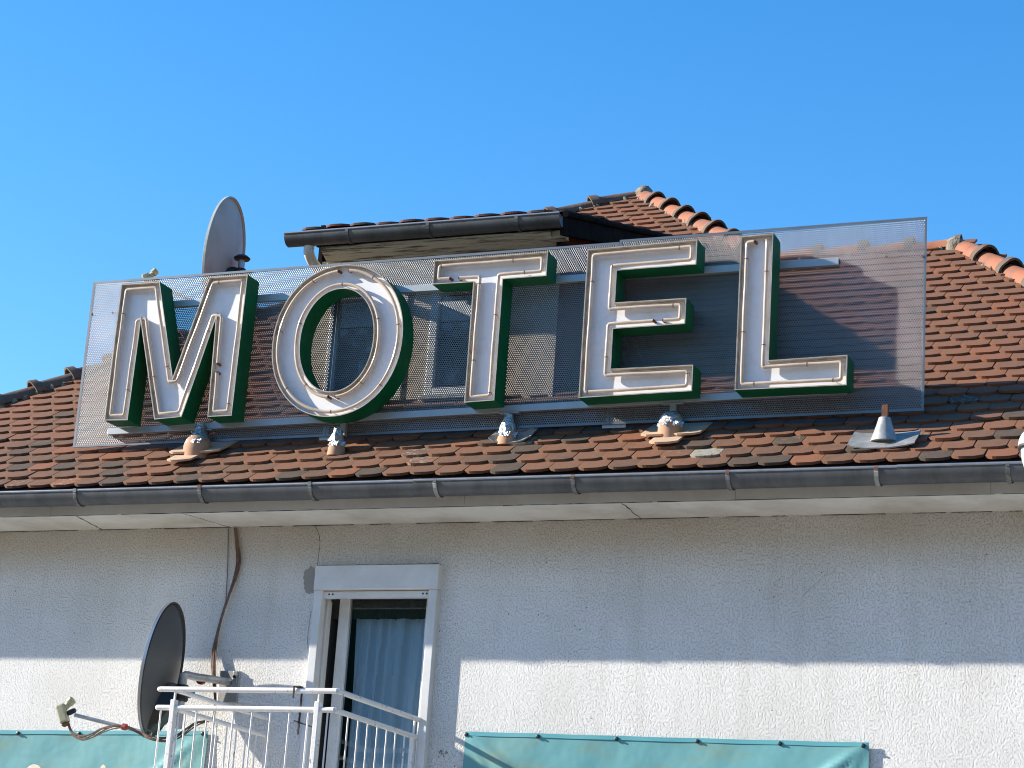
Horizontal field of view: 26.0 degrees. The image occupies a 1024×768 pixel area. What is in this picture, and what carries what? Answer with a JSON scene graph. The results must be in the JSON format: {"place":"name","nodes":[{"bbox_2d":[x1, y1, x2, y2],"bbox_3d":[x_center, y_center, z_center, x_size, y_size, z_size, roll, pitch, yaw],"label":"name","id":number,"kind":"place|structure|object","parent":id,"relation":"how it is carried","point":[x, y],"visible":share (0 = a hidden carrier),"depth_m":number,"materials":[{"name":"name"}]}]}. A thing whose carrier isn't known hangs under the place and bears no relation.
{"place":"outdoors","nodes":[
{"label":"outdoors","id":0,"kind":"place"},
{"bbox_2d":[0,0,1023,393],"label":"sky","id":1,"kind":"structure","parent":0,"point":[125,125],"materials":[{"name":"blue"}]},
{"bbox_2d":[1017,432,1023,465],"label":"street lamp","id":2,"kind":"object","parent":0,"point":[1020,447],"visible":1,"depth_m":10.05,"materials":[{"name":"white"}]},
{"label":"ground","id":3,"kind":"structure","parent":0,"visible":0},
{"bbox_2d":[0,185,1023,767],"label":"motel building","id":4,"kind":"structure","parent":3,"relation":"on","point":[818,579],"depth_m":13.29,"materials":[{"name":"white paint"}]},
{"bbox_2d":[0,730,207,767],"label":"wall banner","id":5,"kind":"object","parent":4,"relation":"attached to","point":[58,749],"depth_m":14.08,"materials":[{"name":"teal fabric"}]},
{"bbox_2d":[56,602,240,735],"bbox_3d":[-2.276,1.762,13.647,0.928,0.827,0.816,-3,-17,22],"label":"satellite dish","id":6,"kind":"object","parent":4,"relation":"attached to","point":[162,663],"visible":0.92,"depth_m":13.43,"materials":[{"name":"grey metal"}]},
{"bbox_2d":[68,720,208,741],"bbox_3d":[-2.242,2.077,13.460,0.895,0.215,0.364,7,-16,-11],"label":"cable bundle","id":7,"kind":"object","parent":6,"relation":"attached to","point":[118,726],"visible":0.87,"depth_m":13.41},
{"bbox_2d":[142,196,250,299],"bbox_3d":[-2.237,-0.701,15.992,0.758,1.405,0.630,11,-17,-22],"label":"satellite dish","id":8,"kind":"object","parent":4,"relation":"attached to","point":[224,245],"visible":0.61,"depth_m":16.00,"materials":[{"name":"grey metal"}]},
{"bbox_2d":[211,527,240,715],"bbox_3d":[-1.816,1.500,13.953,0.143,1.235,0.064,-3,-17,22],"label":"cable bundle","id":9,"kind":"object","parent":4,"relation":"hanging from","point":[235,576],"visible":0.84,"depth_m":13.99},
{"bbox_2d":[225,528,228,600],"bbox_3d":[-1.810,1.162,14.093,0.045,0.502,0.006,-3,-17,22],"label":"thin cable","id":10,"kind":"object","parent":4,"relation":"attached to","point":[227,564],"visible":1,"depth_m":14.09,"materials":[{"name":"grey plastic"}]},
{"bbox_2d":[154,686,420,767],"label":"balcony railing","id":11,"kind":"object","parent":4,"relation":"attached to","point":[174,708],"visible":1,"depth_m":12.56,"materials":[{"name":"white metal"}]},
{"bbox_2d":[347,619,424,767],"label":"curtain","id":12,"kind":"object","parent":4,"relation":"hanging from","point":[388,662],"visible":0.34,"depth_m":13.73,"materials":[{"name":"white fabric"}]},
{"bbox_2d":[73,217,926,447],"bbox_3d":[-0.283,-0.298,13.750,5.675,1.217,0.225,-3,-17,22],"label":"motel sign","id":13,"kind":"object","parent":4,"relation":"attached to","point":[217,348],"visible":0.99,"depth_m":13.66,"materials":[{"name":"white metal"}]},
{"bbox_2d":[463,731,868,767],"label":"wall banner","id":14,"kind":"object","parent":4,"relation":"attached to","point":[507,750],"depth_m":12.71,"materials":[{"name":"teal fabric"}]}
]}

